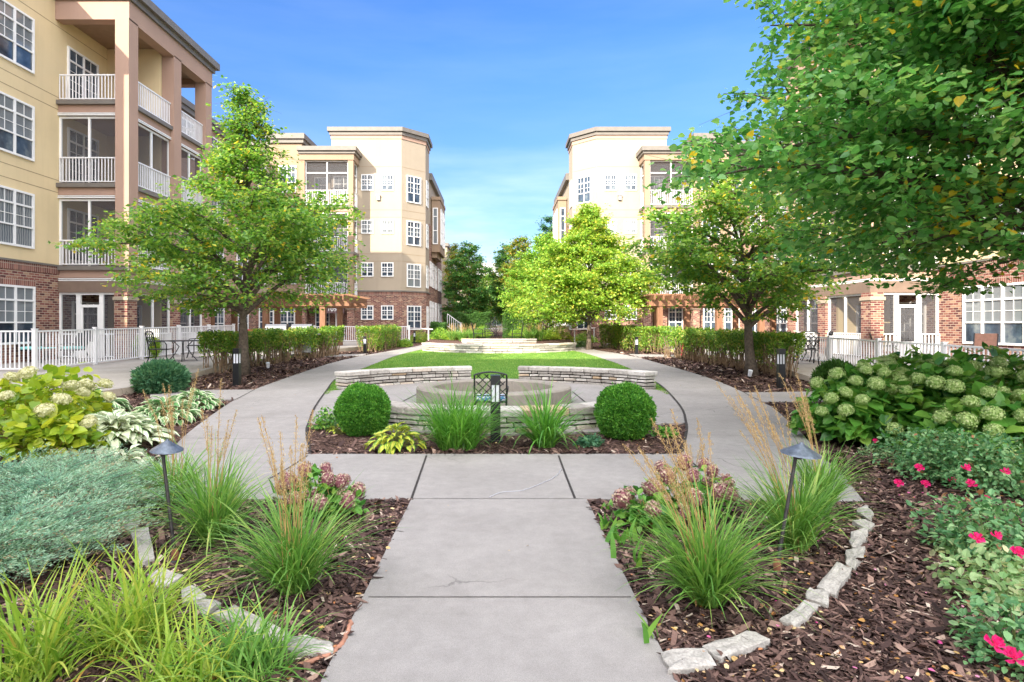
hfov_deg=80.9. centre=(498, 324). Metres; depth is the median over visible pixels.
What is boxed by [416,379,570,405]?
fire pit
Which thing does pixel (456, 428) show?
ornamental grass
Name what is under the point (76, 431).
hydrangea
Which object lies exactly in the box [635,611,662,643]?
lily of the valley
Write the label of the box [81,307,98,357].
screen door
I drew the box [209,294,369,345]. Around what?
pergola
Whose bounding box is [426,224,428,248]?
window
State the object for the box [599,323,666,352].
hedge
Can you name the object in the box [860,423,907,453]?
rose bush
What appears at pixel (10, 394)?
hydrangea
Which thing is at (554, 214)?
window
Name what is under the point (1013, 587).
shrub
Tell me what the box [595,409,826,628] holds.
reed grass
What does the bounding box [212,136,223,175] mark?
window
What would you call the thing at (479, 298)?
shade tree
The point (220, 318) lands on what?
window
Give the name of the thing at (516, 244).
shade tree
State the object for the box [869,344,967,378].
hydrangea
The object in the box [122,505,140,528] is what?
edging stone
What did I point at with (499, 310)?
shade tree
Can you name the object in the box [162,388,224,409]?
hosta
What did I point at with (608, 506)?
lily of the valley
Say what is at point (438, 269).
window
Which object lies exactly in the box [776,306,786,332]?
window
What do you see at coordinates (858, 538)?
edging stone
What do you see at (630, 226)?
window
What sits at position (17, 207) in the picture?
window
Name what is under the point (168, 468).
reed grass
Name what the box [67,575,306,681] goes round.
daylily
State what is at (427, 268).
window
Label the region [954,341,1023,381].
hydrangea
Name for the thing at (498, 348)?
stone wall
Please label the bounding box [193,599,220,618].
edging stone
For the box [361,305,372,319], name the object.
window
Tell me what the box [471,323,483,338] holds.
patio chair
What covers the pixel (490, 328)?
patio chair
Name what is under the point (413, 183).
window
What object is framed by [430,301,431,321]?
window
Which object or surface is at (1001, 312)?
window
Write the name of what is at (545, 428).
ornamental grass
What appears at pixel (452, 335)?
reed grass
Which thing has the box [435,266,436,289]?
window
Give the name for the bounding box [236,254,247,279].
window
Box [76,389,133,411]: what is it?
hosta
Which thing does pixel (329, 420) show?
shrub
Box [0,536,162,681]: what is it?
daylily
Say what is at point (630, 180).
window
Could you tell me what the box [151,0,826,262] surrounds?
sky
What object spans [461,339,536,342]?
stone wall
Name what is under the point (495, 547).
path
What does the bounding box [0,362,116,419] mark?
hydrangea
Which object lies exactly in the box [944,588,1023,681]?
rose bush
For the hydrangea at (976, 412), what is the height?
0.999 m
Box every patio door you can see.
[67,46,98,99]
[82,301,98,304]
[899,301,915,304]
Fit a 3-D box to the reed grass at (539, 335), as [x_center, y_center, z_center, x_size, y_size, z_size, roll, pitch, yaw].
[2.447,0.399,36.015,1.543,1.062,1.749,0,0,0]
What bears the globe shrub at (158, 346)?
on the patio at (117, 372)
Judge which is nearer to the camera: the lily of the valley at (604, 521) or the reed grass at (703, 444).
the lily of the valley at (604, 521)
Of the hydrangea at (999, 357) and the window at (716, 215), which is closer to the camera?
the hydrangea at (999, 357)
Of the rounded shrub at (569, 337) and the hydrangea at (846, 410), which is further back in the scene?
the rounded shrub at (569, 337)
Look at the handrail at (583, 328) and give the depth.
37.40 m
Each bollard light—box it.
[233,348,240,386]
[363,336,366,353]
[413,331,415,342]
[488,375,502,442]
[635,337,637,353]
[776,349,785,388]
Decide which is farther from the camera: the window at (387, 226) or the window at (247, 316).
the window at (387, 226)
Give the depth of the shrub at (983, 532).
4.01 m
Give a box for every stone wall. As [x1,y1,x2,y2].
[334,366,471,388]
[388,401,597,432]
[422,343,576,353]
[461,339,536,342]
[518,366,657,389]
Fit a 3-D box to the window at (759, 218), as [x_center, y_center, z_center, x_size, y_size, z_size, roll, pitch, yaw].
[16.165,-6.620,37.800,0.070,1.900,1.600,0,0,0]
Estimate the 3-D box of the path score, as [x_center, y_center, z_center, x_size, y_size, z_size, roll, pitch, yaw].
[-0.084,1.482,12.247,11.860,0.168,17.588,0,0,0]
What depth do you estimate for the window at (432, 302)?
46.90 m
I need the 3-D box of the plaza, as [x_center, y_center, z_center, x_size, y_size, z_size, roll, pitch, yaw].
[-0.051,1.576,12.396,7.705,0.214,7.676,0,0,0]
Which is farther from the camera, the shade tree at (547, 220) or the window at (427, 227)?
the shade tree at (547, 220)
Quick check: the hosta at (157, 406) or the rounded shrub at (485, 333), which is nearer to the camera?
the hosta at (157, 406)
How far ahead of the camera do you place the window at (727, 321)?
40.00 m
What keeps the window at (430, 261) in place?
in the apartment building at (384, 177)
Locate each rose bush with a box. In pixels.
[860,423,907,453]
[871,424,1011,486]
[905,488,1023,577]
[912,430,1023,500]
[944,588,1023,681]
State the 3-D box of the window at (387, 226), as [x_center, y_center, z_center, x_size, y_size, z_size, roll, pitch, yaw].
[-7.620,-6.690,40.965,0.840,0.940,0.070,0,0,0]
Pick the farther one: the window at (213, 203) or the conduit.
the window at (213, 203)
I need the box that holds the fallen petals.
[657,492,978,679]
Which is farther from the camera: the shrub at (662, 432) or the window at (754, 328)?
the window at (754, 328)
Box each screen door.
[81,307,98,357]
[899,307,916,357]
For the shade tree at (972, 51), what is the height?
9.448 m
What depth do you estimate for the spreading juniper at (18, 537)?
3.97 m
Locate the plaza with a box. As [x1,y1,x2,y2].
[309,383,684,435]
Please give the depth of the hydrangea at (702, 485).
4.84 m
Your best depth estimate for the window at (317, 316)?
41.47 m
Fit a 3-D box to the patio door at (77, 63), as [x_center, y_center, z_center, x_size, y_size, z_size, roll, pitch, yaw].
[-16.165,-9.345,23.350,0.070,2.230,1.700,0,0,0]
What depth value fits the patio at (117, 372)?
18.57 m
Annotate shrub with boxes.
[129,357,192,394]
[131,333,161,357]
[307,407,338,429]
[332,381,392,436]
[397,338,412,346]
[410,329,429,342]
[429,327,447,338]
[441,333,459,339]
[476,325,492,336]
[508,324,526,336]
[530,323,553,337]
[543,327,561,339]
[547,322,570,334]
[558,332,576,342]
[572,431,604,447]
[575,331,599,342]
[575,341,585,346]
[593,381,657,441]
[649,425,678,437]
[808,356,854,397]
[855,444,900,458]
[922,542,1023,616]
[926,525,1017,574]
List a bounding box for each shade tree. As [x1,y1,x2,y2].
[47,75,368,375]
[440,240,499,322]
[442,243,468,326]
[460,274,507,328]
[487,242,523,334]
[492,234,541,324]
[496,229,586,336]
[504,201,686,349]
[528,215,552,290]
[622,162,898,376]
[642,0,1023,299]
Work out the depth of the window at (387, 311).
40.95 m
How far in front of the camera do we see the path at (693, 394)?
10.47 m
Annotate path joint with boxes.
[235,379,757,497]
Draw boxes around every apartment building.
[0,0,258,363]
[252,127,445,340]
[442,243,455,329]
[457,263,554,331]
[552,127,753,341]
[740,34,1023,360]
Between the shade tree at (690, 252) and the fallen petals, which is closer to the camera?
the fallen petals
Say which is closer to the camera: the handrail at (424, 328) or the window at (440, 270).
the handrail at (424, 328)
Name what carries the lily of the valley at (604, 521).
on the bark mulch
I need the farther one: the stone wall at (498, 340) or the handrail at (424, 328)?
the handrail at (424, 328)
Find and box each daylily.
[0,520,264,681]
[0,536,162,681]
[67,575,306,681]
[134,574,337,681]
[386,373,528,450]
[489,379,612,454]
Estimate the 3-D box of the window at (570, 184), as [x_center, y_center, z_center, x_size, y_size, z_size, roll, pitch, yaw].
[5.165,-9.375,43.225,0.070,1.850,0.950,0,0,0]
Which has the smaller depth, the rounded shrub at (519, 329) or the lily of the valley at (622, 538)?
the lily of the valley at (622, 538)
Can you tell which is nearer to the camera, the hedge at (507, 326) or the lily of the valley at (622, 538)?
the lily of the valley at (622, 538)
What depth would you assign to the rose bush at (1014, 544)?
4.05 m
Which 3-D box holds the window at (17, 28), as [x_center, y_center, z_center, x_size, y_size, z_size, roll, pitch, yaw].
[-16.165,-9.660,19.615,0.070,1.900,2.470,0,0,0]
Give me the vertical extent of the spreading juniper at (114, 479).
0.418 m
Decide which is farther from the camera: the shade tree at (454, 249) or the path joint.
the shade tree at (454, 249)
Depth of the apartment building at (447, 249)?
62.00 m
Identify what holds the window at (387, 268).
in the apartment building at (384, 177)
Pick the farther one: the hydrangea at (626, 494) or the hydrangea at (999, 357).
the hydrangea at (999, 357)
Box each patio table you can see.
[29,347,61,362]
[167,340,198,361]
[800,340,822,361]
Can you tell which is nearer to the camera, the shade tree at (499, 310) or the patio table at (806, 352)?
the patio table at (806, 352)
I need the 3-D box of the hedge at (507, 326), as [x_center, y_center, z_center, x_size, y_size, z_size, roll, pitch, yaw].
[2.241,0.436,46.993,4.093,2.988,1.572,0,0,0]
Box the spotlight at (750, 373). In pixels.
[748,369,752,378]
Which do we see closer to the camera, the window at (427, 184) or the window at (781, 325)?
the window at (781, 325)
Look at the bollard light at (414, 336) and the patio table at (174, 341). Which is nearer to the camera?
the patio table at (174, 341)
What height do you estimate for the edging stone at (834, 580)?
0.094 m
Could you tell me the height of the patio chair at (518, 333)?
1.087 m
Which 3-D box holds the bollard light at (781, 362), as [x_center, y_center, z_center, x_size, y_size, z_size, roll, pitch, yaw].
[6.679,1.051,14.210,0.210,0.970,0.210,0,0,0]
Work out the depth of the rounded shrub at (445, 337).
36.92 m
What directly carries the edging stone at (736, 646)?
on the bark mulch
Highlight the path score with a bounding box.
[246,378,813,596]
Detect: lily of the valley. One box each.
[598,511,616,529]
[601,499,612,511]
[605,516,637,545]
[610,532,644,572]
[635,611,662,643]
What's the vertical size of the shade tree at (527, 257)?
7.281 m
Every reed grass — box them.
[94,378,295,565]
[111,372,238,504]
[179,409,408,610]
[444,323,461,339]
[455,325,471,340]
[467,323,479,338]
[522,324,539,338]
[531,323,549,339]
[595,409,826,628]
[667,443,707,487]
[698,382,889,552]
[759,372,886,519]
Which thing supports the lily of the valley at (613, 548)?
on the bark mulch
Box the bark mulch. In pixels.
[0,350,1023,681]
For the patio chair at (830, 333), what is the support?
on the patio at (805, 369)
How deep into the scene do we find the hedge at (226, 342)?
21.35 m
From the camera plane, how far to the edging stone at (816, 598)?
3.40 m
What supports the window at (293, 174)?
in the apartment building at (384, 177)
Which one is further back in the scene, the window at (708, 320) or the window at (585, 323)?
the window at (585, 323)
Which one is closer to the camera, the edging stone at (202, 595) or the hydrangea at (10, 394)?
the edging stone at (202, 595)
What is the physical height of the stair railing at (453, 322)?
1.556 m
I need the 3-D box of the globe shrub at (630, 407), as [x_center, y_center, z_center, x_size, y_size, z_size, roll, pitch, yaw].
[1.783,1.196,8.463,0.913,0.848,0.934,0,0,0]
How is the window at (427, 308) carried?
in the apartment building at (384, 177)
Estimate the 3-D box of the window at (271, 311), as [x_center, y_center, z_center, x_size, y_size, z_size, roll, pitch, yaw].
[-15.500,-0.425,39.985,1.000,1.850,0.070,0,0,0]
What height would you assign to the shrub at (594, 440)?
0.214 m
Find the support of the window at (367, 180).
in the apartment building at (384, 177)
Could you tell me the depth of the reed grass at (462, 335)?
35.06 m
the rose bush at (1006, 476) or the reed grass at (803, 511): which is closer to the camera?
the reed grass at (803, 511)
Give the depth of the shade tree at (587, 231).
29.82 m
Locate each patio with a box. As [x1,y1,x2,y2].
[0,341,392,396]
[603,340,1016,380]
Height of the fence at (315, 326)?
1.030 m
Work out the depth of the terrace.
34.63 m
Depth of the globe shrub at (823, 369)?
12.23 m
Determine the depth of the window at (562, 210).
46.18 m
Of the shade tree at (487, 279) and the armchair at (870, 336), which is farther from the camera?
the shade tree at (487, 279)
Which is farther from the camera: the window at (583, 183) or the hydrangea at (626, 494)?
the window at (583, 183)
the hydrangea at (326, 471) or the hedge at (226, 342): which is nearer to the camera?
the hydrangea at (326, 471)
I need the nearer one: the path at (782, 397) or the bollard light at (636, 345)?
the path at (782, 397)
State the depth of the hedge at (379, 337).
30.29 m
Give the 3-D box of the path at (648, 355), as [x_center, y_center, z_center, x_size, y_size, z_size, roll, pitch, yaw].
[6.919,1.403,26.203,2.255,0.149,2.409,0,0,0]
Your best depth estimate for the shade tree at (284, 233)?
16.54 m
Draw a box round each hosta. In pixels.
[51,408,179,457]
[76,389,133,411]
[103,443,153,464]
[132,395,203,425]
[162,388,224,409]
[326,424,346,434]
[363,421,426,453]
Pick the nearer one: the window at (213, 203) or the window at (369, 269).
the window at (213, 203)
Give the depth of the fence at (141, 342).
19.35 m
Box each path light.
[149,439,183,562]
[771,442,821,576]
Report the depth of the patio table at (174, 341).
20.93 m
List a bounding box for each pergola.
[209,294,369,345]
[631,294,778,348]
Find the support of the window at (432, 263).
in the apartment building at (384, 177)
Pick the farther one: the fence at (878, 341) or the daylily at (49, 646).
the fence at (878, 341)
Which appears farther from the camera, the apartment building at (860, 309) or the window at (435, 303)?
the window at (435, 303)
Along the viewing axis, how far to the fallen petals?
2.96 m
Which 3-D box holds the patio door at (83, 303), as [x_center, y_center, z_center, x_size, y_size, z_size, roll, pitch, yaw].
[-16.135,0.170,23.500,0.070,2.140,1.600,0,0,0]
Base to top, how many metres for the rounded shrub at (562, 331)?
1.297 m
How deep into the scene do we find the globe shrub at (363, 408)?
8.45 m
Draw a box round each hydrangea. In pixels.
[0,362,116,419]
[0,364,90,454]
[0,403,110,463]
[274,461,358,516]
[302,473,369,519]
[611,477,690,535]
[640,452,745,520]
[785,356,936,446]
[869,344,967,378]
[871,346,1023,442]
[900,381,1023,471]
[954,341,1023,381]
[1000,360,1023,424]
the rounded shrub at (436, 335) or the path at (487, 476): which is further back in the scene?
the rounded shrub at (436, 335)
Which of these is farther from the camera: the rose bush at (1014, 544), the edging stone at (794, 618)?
the rose bush at (1014, 544)
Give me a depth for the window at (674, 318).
41.47 m
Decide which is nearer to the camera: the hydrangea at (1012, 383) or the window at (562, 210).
the hydrangea at (1012, 383)
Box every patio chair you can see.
[145,331,174,361]
[186,329,210,357]
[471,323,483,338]
[474,371,508,405]
[484,323,496,332]
[512,323,523,338]
[793,331,819,363]
[806,330,832,361]
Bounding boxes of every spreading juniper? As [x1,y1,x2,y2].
[0,439,161,497]
[0,449,197,523]
[0,467,168,588]
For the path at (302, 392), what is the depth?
10.36 m
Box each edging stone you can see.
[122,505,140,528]
[130,527,154,567]
[148,567,182,589]
[181,585,206,604]
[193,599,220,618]
[213,605,288,642]
[278,635,333,662]
[661,648,716,675]
[702,630,769,665]
[779,600,820,633]
[805,587,829,607]
[817,562,851,600]
[845,546,865,575]
[849,528,867,548]
[852,519,874,531]
[856,505,873,521]
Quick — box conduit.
[285,619,353,671]
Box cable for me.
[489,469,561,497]
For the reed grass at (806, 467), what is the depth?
4.95 m
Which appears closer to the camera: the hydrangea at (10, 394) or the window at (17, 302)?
the hydrangea at (10, 394)
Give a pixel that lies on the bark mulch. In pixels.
(912, 624)
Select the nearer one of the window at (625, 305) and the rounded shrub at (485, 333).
the window at (625, 305)
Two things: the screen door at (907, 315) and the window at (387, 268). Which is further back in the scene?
the window at (387, 268)
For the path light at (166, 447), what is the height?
0.860 m
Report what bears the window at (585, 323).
in the apartment building at (613, 168)
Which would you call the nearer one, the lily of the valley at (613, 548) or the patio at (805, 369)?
the lily of the valley at (613, 548)
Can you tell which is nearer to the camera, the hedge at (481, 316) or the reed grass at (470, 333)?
the reed grass at (470, 333)
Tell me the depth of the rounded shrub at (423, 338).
39.88 m
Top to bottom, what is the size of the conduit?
0.021 m
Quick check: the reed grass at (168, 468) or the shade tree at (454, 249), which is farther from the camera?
the shade tree at (454, 249)
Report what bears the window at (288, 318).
in the apartment building at (384, 177)
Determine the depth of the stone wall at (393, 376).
14.99 m
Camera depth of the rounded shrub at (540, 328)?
39.79 m
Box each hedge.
[196,325,344,373]
[355,323,401,351]
[430,321,447,336]
[442,311,490,337]
[502,312,553,337]
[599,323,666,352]
[659,325,806,377]
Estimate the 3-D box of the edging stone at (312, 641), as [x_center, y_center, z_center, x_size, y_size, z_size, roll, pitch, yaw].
[-0.944,1.583,2.910,0.326,0.094,0.138,0,0,19]
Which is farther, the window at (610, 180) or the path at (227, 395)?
the window at (610, 180)
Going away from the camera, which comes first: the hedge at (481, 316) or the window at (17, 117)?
the window at (17, 117)
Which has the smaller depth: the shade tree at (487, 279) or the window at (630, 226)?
the window at (630, 226)
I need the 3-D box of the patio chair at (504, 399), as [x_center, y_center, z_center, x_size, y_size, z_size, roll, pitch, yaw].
[-0.130,1.147,9.532,0.580,0.864,0.620,0,0,0]
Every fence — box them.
[0,324,234,371]
[313,325,409,340]
[791,336,1023,369]
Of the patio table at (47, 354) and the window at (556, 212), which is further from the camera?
the window at (556, 212)
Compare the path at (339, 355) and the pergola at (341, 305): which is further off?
the pergola at (341, 305)
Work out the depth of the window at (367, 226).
40.98 m
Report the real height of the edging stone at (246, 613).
0.094 m
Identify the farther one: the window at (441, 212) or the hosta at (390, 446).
the window at (441, 212)
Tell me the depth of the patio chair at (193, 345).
22.32 m
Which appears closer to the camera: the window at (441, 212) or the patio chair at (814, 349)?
the patio chair at (814, 349)
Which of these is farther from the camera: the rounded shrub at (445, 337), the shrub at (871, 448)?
the rounded shrub at (445, 337)
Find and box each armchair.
[16,333,45,360]
[58,333,90,360]
[868,333,895,363]
[967,333,998,354]
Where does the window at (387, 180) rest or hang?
in the apartment building at (384, 177)
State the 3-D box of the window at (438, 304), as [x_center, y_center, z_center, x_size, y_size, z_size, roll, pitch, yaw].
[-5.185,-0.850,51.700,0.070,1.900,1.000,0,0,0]
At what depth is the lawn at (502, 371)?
22.33 m
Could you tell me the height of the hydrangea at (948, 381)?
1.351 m
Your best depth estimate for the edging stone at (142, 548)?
4.19 m
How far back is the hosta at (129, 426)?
7.56 m
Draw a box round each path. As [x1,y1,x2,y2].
[148,454,862,503]
[150,389,253,400]
[176,345,421,453]
[321,499,677,681]
[325,354,364,356]
[575,347,817,453]
[630,354,674,357]
[745,391,822,402]
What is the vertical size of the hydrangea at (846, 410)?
1.210 m
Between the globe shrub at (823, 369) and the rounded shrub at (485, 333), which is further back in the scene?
the rounded shrub at (485, 333)
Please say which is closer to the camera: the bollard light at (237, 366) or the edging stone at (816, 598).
the edging stone at (816, 598)
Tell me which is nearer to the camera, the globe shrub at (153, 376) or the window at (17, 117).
the globe shrub at (153, 376)
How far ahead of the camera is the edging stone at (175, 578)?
3.66 m
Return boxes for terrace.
[425,338,572,343]
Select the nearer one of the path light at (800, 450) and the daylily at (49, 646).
the daylily at (49, 646)
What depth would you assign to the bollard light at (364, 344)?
27.84 m
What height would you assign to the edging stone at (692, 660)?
0.094 m
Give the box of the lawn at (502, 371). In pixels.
[329,350,672,397]
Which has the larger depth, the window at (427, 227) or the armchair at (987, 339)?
the window at (427, 227)
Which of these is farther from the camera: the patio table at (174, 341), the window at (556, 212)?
the window at (556, 212)
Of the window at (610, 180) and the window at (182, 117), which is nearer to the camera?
the window at (182, 117)
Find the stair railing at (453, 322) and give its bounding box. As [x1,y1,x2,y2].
[447,314,461,330]
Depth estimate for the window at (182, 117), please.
30.96 m
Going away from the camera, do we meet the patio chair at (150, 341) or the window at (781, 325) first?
the patio chair at (150, 341)
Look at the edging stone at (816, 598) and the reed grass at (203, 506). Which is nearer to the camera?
the edging stone at (816, 598)
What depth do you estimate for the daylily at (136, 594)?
2.93 m
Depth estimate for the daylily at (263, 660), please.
2.70 m
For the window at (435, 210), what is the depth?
46.18 m
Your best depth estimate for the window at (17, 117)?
20.15 m
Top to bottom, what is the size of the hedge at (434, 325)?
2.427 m
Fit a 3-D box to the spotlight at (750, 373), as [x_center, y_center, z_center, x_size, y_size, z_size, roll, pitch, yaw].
[6.799,1.352,16.230,0.114,0.278,0.150,0,0,0]
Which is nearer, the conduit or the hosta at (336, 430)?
the conduit
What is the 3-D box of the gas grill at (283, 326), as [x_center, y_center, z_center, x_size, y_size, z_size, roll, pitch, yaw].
[-8.897,0.541,23.988,1.440,1.170,0.605,0,0,-12]
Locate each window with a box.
[0,0,34,73]
[0,91,34,161]
[0,185,34,248]
[0,284,35,344]
[182,117,193,137]
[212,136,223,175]
[212,198,223,224]
[215,308,224,331]
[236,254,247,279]
[238,308,248,330]
[259,308,273,328]
[278,165,295,192]
[281,308,294,327]
[315,308,329,327]
[361,174,373,190]
[361,220,373,233]
[361,262,373,276]
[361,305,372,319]
[381,174,393,190]
[381,220,393,233]
[381,262,393,276]
[381,305,393,319]
[407,175,420,203]
[407,220,420,245]
[407,263,420,287]
[407,306,420,329]
[426,180,428,208]
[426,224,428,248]
[426,266,428,288]
[426,306,428,329]
[430,261,431,286]
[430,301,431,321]
[432,263,433,287]
[432,302,433,321]
[433,208,437,243]
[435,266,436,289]
[435,303,436,321]
[438,269,439,290]
[438,304,439,322]
[440,209,442,246]
[440,270,441,292]
[443,214,444,249]
[553,214,554,237]
[555,209,557,241]
[560,208,564,242]
[569,180,571,208]
[577,175,590,203]
[577,315,586,329]
[604,174,616,190]
[605,220,616,233]
[624,174,636,190]
[624,220,636,233]
[625,305,636,319]
[668,308,682,330]
[701,215,719,237]
[703,308,714,329]
[724,308,731,329]
[750,206,761,233]
[752,309,756,332]
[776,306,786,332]
[962,282,1023,345]
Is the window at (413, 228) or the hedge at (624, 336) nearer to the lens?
the hedge at (624, 336)
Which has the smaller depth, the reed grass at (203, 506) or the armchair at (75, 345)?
the reed grass at (203, 506)
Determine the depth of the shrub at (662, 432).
8.52 m
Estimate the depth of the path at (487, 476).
6.38 m
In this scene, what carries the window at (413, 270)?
in the apartment building at (384, 177)
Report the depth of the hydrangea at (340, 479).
4.90 m
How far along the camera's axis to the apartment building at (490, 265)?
84.00 m
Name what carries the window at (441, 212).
in the apartment building at (384, 177)
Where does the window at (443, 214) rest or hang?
in the apartment building at (384, 177)
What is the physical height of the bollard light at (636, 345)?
0.840 m
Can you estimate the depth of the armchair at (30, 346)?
20.64 m
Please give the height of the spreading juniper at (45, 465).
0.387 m
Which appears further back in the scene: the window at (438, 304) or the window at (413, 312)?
the window at (438, 304)
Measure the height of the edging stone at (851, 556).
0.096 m
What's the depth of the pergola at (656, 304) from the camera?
28.87 m
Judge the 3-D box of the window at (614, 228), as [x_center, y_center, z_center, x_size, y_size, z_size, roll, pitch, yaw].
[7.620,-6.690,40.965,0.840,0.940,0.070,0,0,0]
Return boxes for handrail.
[410,327,432,339]
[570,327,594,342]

